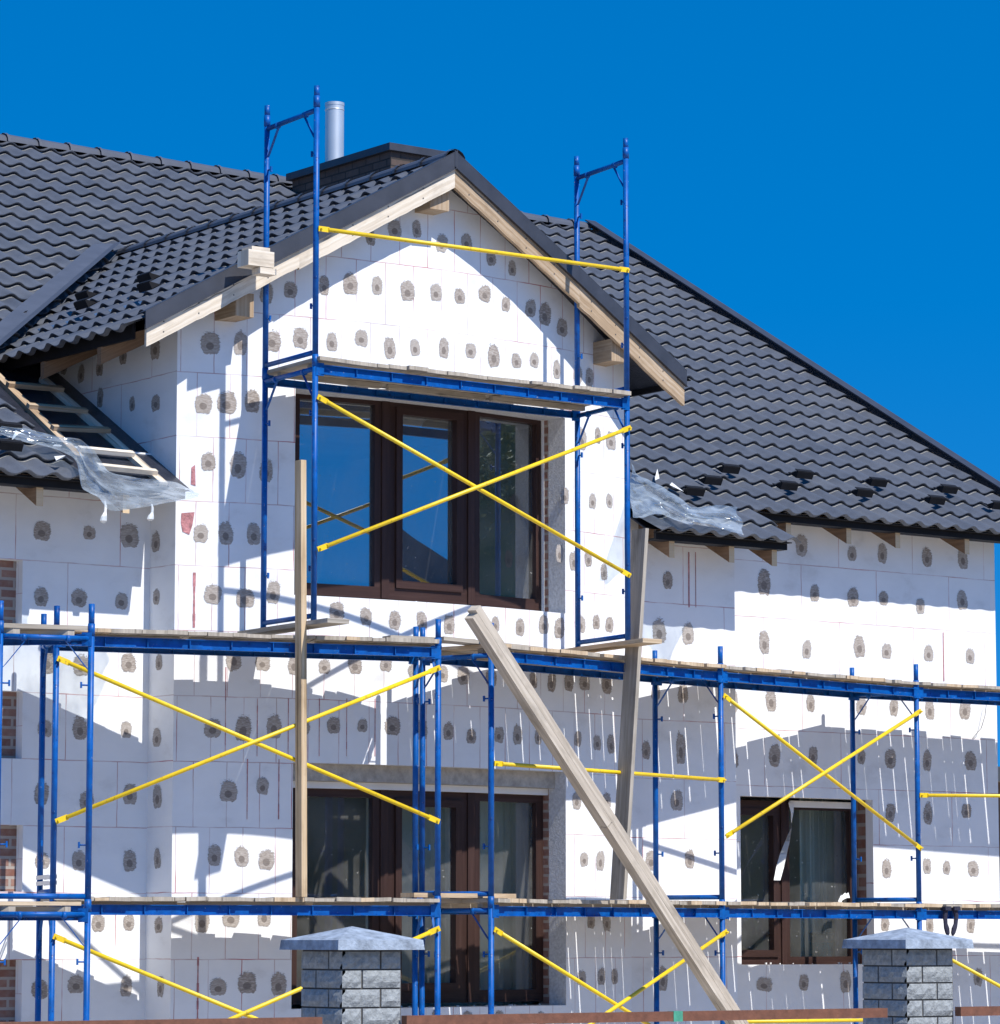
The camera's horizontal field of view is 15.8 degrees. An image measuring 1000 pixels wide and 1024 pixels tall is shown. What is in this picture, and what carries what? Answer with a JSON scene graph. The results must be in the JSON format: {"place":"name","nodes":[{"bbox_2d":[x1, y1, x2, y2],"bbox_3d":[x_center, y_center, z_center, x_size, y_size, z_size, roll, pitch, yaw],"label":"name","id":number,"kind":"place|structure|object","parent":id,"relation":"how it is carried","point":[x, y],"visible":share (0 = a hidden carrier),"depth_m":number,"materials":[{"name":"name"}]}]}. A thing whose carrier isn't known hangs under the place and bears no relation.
{"place":"outdoors","nodes":[
{"label":"outdoors","id":0,"kind":"place"},
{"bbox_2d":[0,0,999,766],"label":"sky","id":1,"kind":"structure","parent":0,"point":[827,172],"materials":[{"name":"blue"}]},
{"bbox_2d":[464,605,748,1023],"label":"leaning beam","id":2,"kind":"structure","parent":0,"point":[530,702],"depth_m":28.60,"materials":[{"name":"beige wood"}]},
{"bbox_2d":[998,767,999,873],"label":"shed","id":3,"kind":"structure","parent":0,"point":[999,812],"depth_m":61.68,"materials":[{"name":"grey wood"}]},
{"label":"ground","id":4,"kind":"structure","parent":0,"visible":0},
{"bbox_2d":[0,600,94,1020],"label":"scaffold","id":5,"kind":"object","parent":4,"relation":"on","point":[88,640],"visible":1,"depth_m":26.01,"materials":[{"name":"blue metal"}]},
{"bbox_2d":[0,901,80,911],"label":"deck panel","id":6,"kind":"structure","parent":5,"relation":"on","point":[32,906],"depth_m":25.94,"materials":[{"name":"brown wood"}]},
{"bbox_2d":[4,623,87,634],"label":"deck panel","id":7,"kind":"structure","parent":5,"relation":"on","point":[19,628],"depth_m":26.16,"materials":[{"name":"brown wood"}]},
{"bbox_2d":[35,606,441,1020],"bbox_3d":[-1.983,2.879,27.528,3.188,4.175,0.802,3,-7,-22],"label":"scaffold","id":8,"kind":"object","parent":4,"relation":"on","point":[414,656],"visible":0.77,"depth_m":27.42,"materials":[{"name":"blue metal"}]},
{"bbox_2d":[36,874,56,885],"bbox_3d":[-3.407,2.765,26.989,0.060,0.075,0.700,2,-7,-15],"label":"strap","id":9,"kind":"object","parent":8,"relation":"attached to","point":[45,877],"visible":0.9,"depth_m":27.00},
{"bbox_2d":[40,896,184,904],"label":"deck panel","id":10,"kind":"structure","parent":8,"relation":"on","point":[129,900],"depth_m":26.89,"materials":[{"name":"brown wood"}]},
{"bbox_2d":[74,628,187,638],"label":"deck panel","id":11,"kind":"structure","parent":8,"relation":"on","point":[143,633],"depth_m":27.11,"materials":[{"name":"brown wood"}]},
{"bbox_2d":[168,896,313,904],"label":"deck panel","id":12,"kind":"structure","parent":8,"relation":"on","point":[206,900],"depth_m":27.24,"materials":[{"name":"brown wood"}]},
{"bbox_2d":[295,460,306,896],"bbox_3d":[-1.521,1.261,27.462,0.067,3.341,0.110,5,-8,-37],"label":"timber post","id":13,"kind":"object","parent":12,"relation":"on","point":[300,696],"visible":1,"depth_m":27.43,"materials":[{"name":"beige wood"}]},
{"bbox_2d":[180,631,315,642],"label":"deck panel","id":14,"kind":"structure","parent":8,"relation":"on","point":[236,637],"depth_m":27.43,"materials":[{"name":"brown wood"}]},
{"bbox_2d":[237,618,348,634],"bbox_3d":[-1.611,0.896,27.872,0.199,0.035,1.445,4,-8,-32],"label":"sole plank","id":15,"kind":"object","parent":14,"relation":"on","point":[310,624],"visible":0.73,"depth_m":27.73,"materials":[{"name":"beige wood"}]},
{"bbox_2d":[305,897,439,905],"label":"deck panel","id":16,"kind":"structure","parent":8,"relation":"on","point":[357,901],"depth_m":27.60,"materials":[{"name":"brown wood"}]},
{"bbox_2d":[433,899,461,902],"bbox_3d":[-0.389,3.070,28.356,0.798,0.030,0.200,5,-8,-37],"label":"plank","id":17,"kind":"object","parent":16,"relation":"on","point":[451,900],"visible":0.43,"depth_m":28.24,"materials":[{"name":"brown wood"}]},
{"bbox_2d":[307,635,438,646],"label":"deck panel","id":18,"kind":"structure","parent":8,"relation":"on","point":[386,641],"depth_m":27.82,"materials":[{"name":"brown wood"}]},
{"bbox_2d":[382,635,475,643],"bbox_3d":[-0.557,1.007,28.285,0.759,0.035,0.141,4,-8,-29],"label":"plank","id":19,"kind":"object","parent":18,"relation":"on","point":[399,636],"visible":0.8,"depth_m":28.13,"materials":[{"name":"beige wood"}]},
{"bbox_2d":[279,926,424,1023],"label":"brick pillar","id":20,"kind":"structure","parent":4,"relation":"on","point":[351,975],"depth_m":19.08,"materials":[{"name":"stone"}]},
{"bbox_2d":[0,1017,321,1023],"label":"fence rail","id":21,"kind":"object","parent":20,"relation":"attached to","point":[299,1020],"visible":1,"depth_m":18.35,"materials":[{"name":"wood"}]},
{"bbox_2d":[401,1008,887,1023],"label":"fence rail","id":22,"kind":"object","parent":20,"relation":"attached to","point":[605,1017],"visible":1,"depth_m":20.08,"materials":[{"name":"brown paint"}]},
{"bbox_2d":[0,101,999,1023],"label":"house","id":23,"kind":"structure","parent":4,"relation":"on","point":[864,539],"depth_m":30.39,"materials":[{"name":"plastic"}]},
{"bbox_2d":[0,373,83,459],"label":"roof batten","id":24,"kind":"object","parent":23,"relation":"on","point":[37,416],"visible":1,"depth_m":28.58,"materials":[{"name":"brown wood"}]},
{"bbox_2d":[6,381,64,391],"bbox_3d":[-3.785,-1.020,29.258,0.526,0.070,0.062,5,-9,-39],"label":"cross batten","id":25,"kind":"object","parent":24,"relation":"on","point":[34,386],"visible":1,"depth_m":29.24,"materials":[{"name":"wood"}]},
{"bbox_2d":[77,445,134,456],"bbox_3d":[-3.096,-0.476,28.258,0.496,0.059,0.065,5,-8,-37],"label":"cross batten","id":26,"kind":"object","parent":24,"relation":"on","point":[105,451],"visible":1,"depth_m":28.24,"materials":[{"name":"beige wood"}]},
{"bbox_2d":[39,377,167,486],"bbox_3d":[-3.199,-0.651,28.843,0.075,1.098,1.884,5,-9,-38],"label":"roof batten","id":27,"kind":"object","parent":23,"relation":"on","point":[110,438],"visible":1,"depth_m":28.73,"materials":[{"name":"beige wood"}]},
{"bbox_2d":[26,402,87,413],"bbox_3d":[-3.561,-0.834,28.905,0.551,0.066,0.062,5,-9,-38],"label":"cross batten","id":28,"kind":"object","parent":27,"relation":"on","point":[57,408],"visible":1,"depth_m":28.88,"materials":[{"name":"wood"}]},
{"bbox_2d":[50,424,110,433],"bbox_3d":[-3.336,-0.662,28.595,0.558,0.090,0.062,6,-9,-42],"label":"cross batten","id":29,"kind":"object","parent":27,"relation":"on","point":[78,428],"visible":1,"depth_m":28.57,"materials":[{"name":"wood"}]},
{"bbox_2d":[95,463,157,475],"bbox_3d":[-2.908,-0.334,28.005,0.528,0.068,0.062,5,-8,-35],"label":"cross batten","id":30,"kind":"object","parent":27,"relation":"on","point":[130,469],"visible":1,"depth_m":27.99,"materials":[{"name":"beige wood"}]},
{"bbox_2d":[54,437,188,503],"bbox_3d":[-2.911,-0.308,27.324,1.381,0.848,1.766,5,-8,-37],"label":"plastic sheet","id":31,"kind":"object","parent":23,"relation":"hanging from","point":[128,488],"visible":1,"depth_m":27.27,"materials":[{"name":"plastic"}]},
{"bbox_2d":[12,431,25,438],"bbox_3d":[-3.720,-0.581,27.651,0.051,0.106,0.243,-3,-7,22],"label":"tape scrap","id":32,"kind":"object","parent":31,"relation":"attached to","point":[16,433],"visible":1,"depth_m":27.64,"materials":[{"name":"white plastic"}]},
{"bbox_2d":[54,455,64,460],"bbox_3d":[-3.388,-0.410,27.416,0.082,0.067,0.185,-2,-7,15],"label":"tape scrap","id":33,"kind":"object","parent":31,"relation":"attached to","point":[58,457],"visible":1,"depth_m":27.43,"materials":[{"name":"white plastic"}]},
{"bbox_2d":[100,503,106,522],"bbox_3d":[-3.037,0.000,27.526,0.059,0.170,0.040,3,-7,-21],"label":"tape scrap","id":34,"kind":"object","parent":31,"relation":"hanging from","point":[103,519],"visible":0.92,"depth_m":27.52,"materials":[{"name":"white plastic"}]},
{"bbox_2d":[147,504,153,520],"bbox_3d":[-2.702,0.004,27.778,0.059,0.130,0.040,3,-7,-21],"label":"tape scrap","id":35,"kind":"object","parent":31,"relation":"hanging from","point":[150,517],"visible":1,"depth_m":27.77,"materials":[{"name":"white plastic"}]},
{"bbox_2d":[237,246,275,276],"bbox_3d":[-1.909,-1.965,28.220,0.260,0.208,0.160,5,-8,-37],"label":"wooden block","id":36,"kind":"object","parent":23,"relation":"on","point":[258,261],"depth_m":28.16,"materials":[{"name":"beige wood"}]},
{"bbox_2d":[291,788,542,1004],"bbox_3d":[-0.651,3.133,29.413,2.622,1.755,0.196,5,-8,-37],"label":"window","id":37,"kind":"structure","parent":23,"relation":"in","point":[384,817],"depth_m":29.52,"materials":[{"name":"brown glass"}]},
{"bbox_2d":[294,394,540,610],"bbox_3d":[-0.651,-0.092,29.794,2.622,1.690,0.196,5,-8,-37],"label":"window","id":38,"kind":"structure","parent":23,"relation":"in","point":[386,460],"depth_m":29.76,"materials":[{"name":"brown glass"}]},
{"bbox_2d":[670,483,683,491],"bbox_3d":[1.551,-0.221,31.884,0.114,0.120,0.274,1,-7,-7],"label":"tape scrap","id":39,"kind":"object","parent":23,"relation":"on","point":[673,485],"visible":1,"depth_m":31.85,"materials":[{"name":"white plastic"}]},
{"bbox_2d":[632,479,741,530],"bbox_3d":[1.612,-0.159,31.200,0.995,0.762,1.466,0,-7,4],"label":"plastic sheet","id":40,"kind":"object","parent":23,"relation":"hanging from","point":[723,524],"visible":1,"depth_m":31.05,"materials":[{"name":"plastic"}]},
{"bbox_2d":[774,803,793,879],"bbox_3d":[2.616,3.017,32.935,0.072,0.718,0.444,-4,-8,28],"label":"tape strip","id":41,"kind":"object","parent":23,"relation":"hanging from","point":[780,864],"depth_m":32.87,"materials":[{"name":"white plastic"}]},
{"bbox_2d":[740,800,852,964],"bbox_3d":[2.641,3.419,33.124,1.680,1.500,0.095,5,-8,-37],"label":"window","id":42,"kind":"structure","parent":23,"relation":"in","point":[778,951],"depth_m":33.04,"materials":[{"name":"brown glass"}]},
{"bbox_2d":[838,893,849,901],"bbox_3d":[3.185,3.580,33.274,0.131,0.113,0.020,5,-8,-37],"label":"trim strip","id":43,"kind":"object","parent":23,"relation":"attached to","point":[843,896],"depth_m":33.27,"materials":[{"name":"white plastic"}]},
{"bbox_2d":[419,623,999,1023],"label":"scaffold","id":44,"kind":"object","parent":4,"relation":"on","point":[721,678],"visible":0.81,"depth_m":30.62,"materials":[{"name":"blue metal"}]},
{"bbox_2d":[441,898,576,907],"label":"deck panel","id":45,"kind":"structure","parent":44,"relation":"on","point":[475,903],"depth_m":28.51,"materials":[{"name":"brown wood"}]},
{"bbox_2d":[401,893,515,897],"bbox_3d":[-0.322,3.006,28.163,1.086,0.035,0.179,6,-9,-42],"label":"plank","id":46,"kind":"object","parent":45,"relation":"on","point":[443,895],"visible":0.9,"depth_m":28.01,"materials":[{"name":"beige wood"}]},
{"bbox_2d":[441,644,577,660],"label":"deck panel","id":47,"kind":"structure","parent":44,"relation":"on","point":[462,650],"depth_m":28.73,"materials":[{"name":"brown wood"}]},
{"bbox_2d":[434,636,542,647],"bbox_3d":[-0.088,1.057,28.665,0.182,0.030,1.386,-5,-8,37],"label":"plank","id":48,"kind":"object","parent":47,"relation":"on","point":[454,640],"visible":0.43,"depth_m":28.31,"materials":[{"name":"beige wood"}]},
{"bbox_2d":[518,651,652,669],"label":"deck panel","id":49,"kind":"structure","parent":44,"relation":"on","point":[587,655],"depth_m":29.42,"materials":[{"name":"brown wood"}]},
{"bbox_2d":[565,638,661,652],"bbox_3d":[0.882,1.116,29.727,0.198,0.035,1.456,4,-8,-29],"label":"sole plank","id":50,"kind":"object","parent":49,"relation":"on","point":[639,642],"visible":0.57,"depth_m":29.46,"materials":[{"name":"beige wood"}]},
{"bbox_2d":[260,85,631,646],"bbox_3d":[-0.374,-1.095,29.090,3.252,4.205,0.904,5,-8,-37],"label":"scaffold","id":51,"kind":"object","parent":50,"relation":"on","point":[317,369],"visible":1,"depth_m":28.73,"materials":[{"name":"blue metal"}]},
{"bbox_2d":[267,356,428,388],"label":"deck panel","id":52,"kind":"structure","parent":51,"relation":"on","point":[307,363],"depth_m":28.31,"materials":[{"name":"brown wood"}]},
{"bbox_2d":[381,369,528,399],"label":"deck panel","id":53,"kind":"structure","parent":51,"relation":"on","point":[451,392],"depth_m":29.02,"materials":[{"name":"brown wood"}]},
{"bbox_2d":[485,381,630,410],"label":"deck panel","id":54,"kind":"structure","parent":51,"relation":"on","point":[595,391],"depth_m":29.62,"materials":[{"name":"brown wood"}]},
{"bbox_2d":[551,899,647,907],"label":"deck panel","id":55,"kind":"structure","parent":44,"relation":"on","point":[610,903],"depth_m":29.23,"materials":[{"name":"brown wood"}]},
{"bbox_2d":[610,528,648,899],"bbox_3d":[1.061,1.645,29.456,0.302,3.048,0.194,5,-8,-37],"label":"wide board","id":56,"kind":"object","parent":55,"relation":"on","point":[628,732],"visible":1,"depth_m":29.44,"materials":[{"name":"grey wood"}]},
{"bbox_2d":[595,658,726,676],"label":"deck panel","id":57,"kind":"structure","parent":44,"relation":"on","point":[678,664],"depth_m":30.25,"materials":[{"name":"brown wood"}]},
{"bbox_2d":[635,900,725,907],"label":"deck panel","id":58,"kind":"structure","parent":44,"relation":"on","point":[688,904],"depth_m":30.10,"materials":[{"name":"brown wood"}]},
{"bbox_2d":[705,666,791,680],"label":"deck panel","id":59,"kind":"structure","parent":44,"relation":"on","point":[753,671],"depth_m":30.93,"materials":[{"name":"brown wood"}]},
{"bbox_2d":[706,901,797,908],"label":"deck panel","id":60,"kind":"structure","parent":44,"relation":"on","point":[750,905],"depth_m":30.76,"materials":[{"name":"brown wood"}]},
{"bbox_2d":[746,671,859,687],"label":"deck panel","id":61,"kind":"structure","parent":44,"relation":"on","point":[818,676],"depth_m":31.62,"materials":[{"name":"brown wood"}]},
{"bbox_2d":[769,902,859,909],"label":"deck panel","id":62,"kind":"structure","parent":44,"relation":"on","point":[824,905],"depth_m":31.41,"materials":[{"name":"brown wood"}]},
{"bbox_2d":[808,677,918,692],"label":"deck panel","id":63,"kind":"structure","parent":44,"relation":"on","point":[880,681],"depth_m":32.29,"materials":[{"name":"brown wood"}]},
{"bbox_2d":[843,903,923,909],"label":"deck panel","id":64,"kind":"structure","parent":44,"relation":"on","point":[876,906],"depth_m":32.05,"materials":[{"name":"brown wood"}]},
{"bbox_2d":[891,903,999,910],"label":"deck panel","id":65,"kind":"structure","parent":44,"relation":"on","point":[964,907],"depth_m":32.70,"materials":[{"name":"brown wood"}]},
{"bbox_2d":[940,906,950,934],"bbox_3d":[4.033,3.698,32.486,0.076,0.265,0.070,5,-8,-37],"label":"hook","id":66,"kind":"object","parent":44,"relation":"hanging from","point":[945,909],"visible":0.85,"depth_m":32.47,"materials":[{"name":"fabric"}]},
{"bbox_2d":[903,682,999,691],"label":"deck panel","id":67,"kind":"structure","parent":44,"relation":"on","point":[945,686],"depth_m":32.90,"materials":[{"name":"brown wood"}]},
{"bbox_2d":[951,906,959,935],"bbox_3d":[4.117,3.705,32.544,0.090,0.265,0.070,5,-8,-37],"label":"hook","id":68,"kind":"object","parent":44,"relation":"hanging from","point":[955,909],"visible":1,"depth_m":32.53,"materials":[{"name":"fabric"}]},
{"bbox_2d":[984,690,999,692],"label":"deck panel","id":69,"kind":"structure","parent":44,"relation":"on","point":[996,691],"depth_m":33.30,"materials":[{"name":"brown wood"}]},
{"bbox_2d":[989,908,999,910],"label":"deck panel","id":70,"kind":"structure","parent":44,"relation":"on","point":[994,909],"depth_m":33.07,"materials":[{"name":"brown wood"}]},
{"bbox_2d":[842,928,973,1023],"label":"brick pillar","id":71,"kind":"structure","parent":4,"relation":"on","point":[907,975],"depth_m":21.51,"materials":[{"name":"stone"}]},
{"bbox_2d":[955,1006,999,1015],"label":"fence rail","id":72,"kind":"object","parent":71,"relation":"attached to","point":[980,1011],"visible":1,"depth_m":21.62,"materials":[{"name":"brown wood"}]}
]}

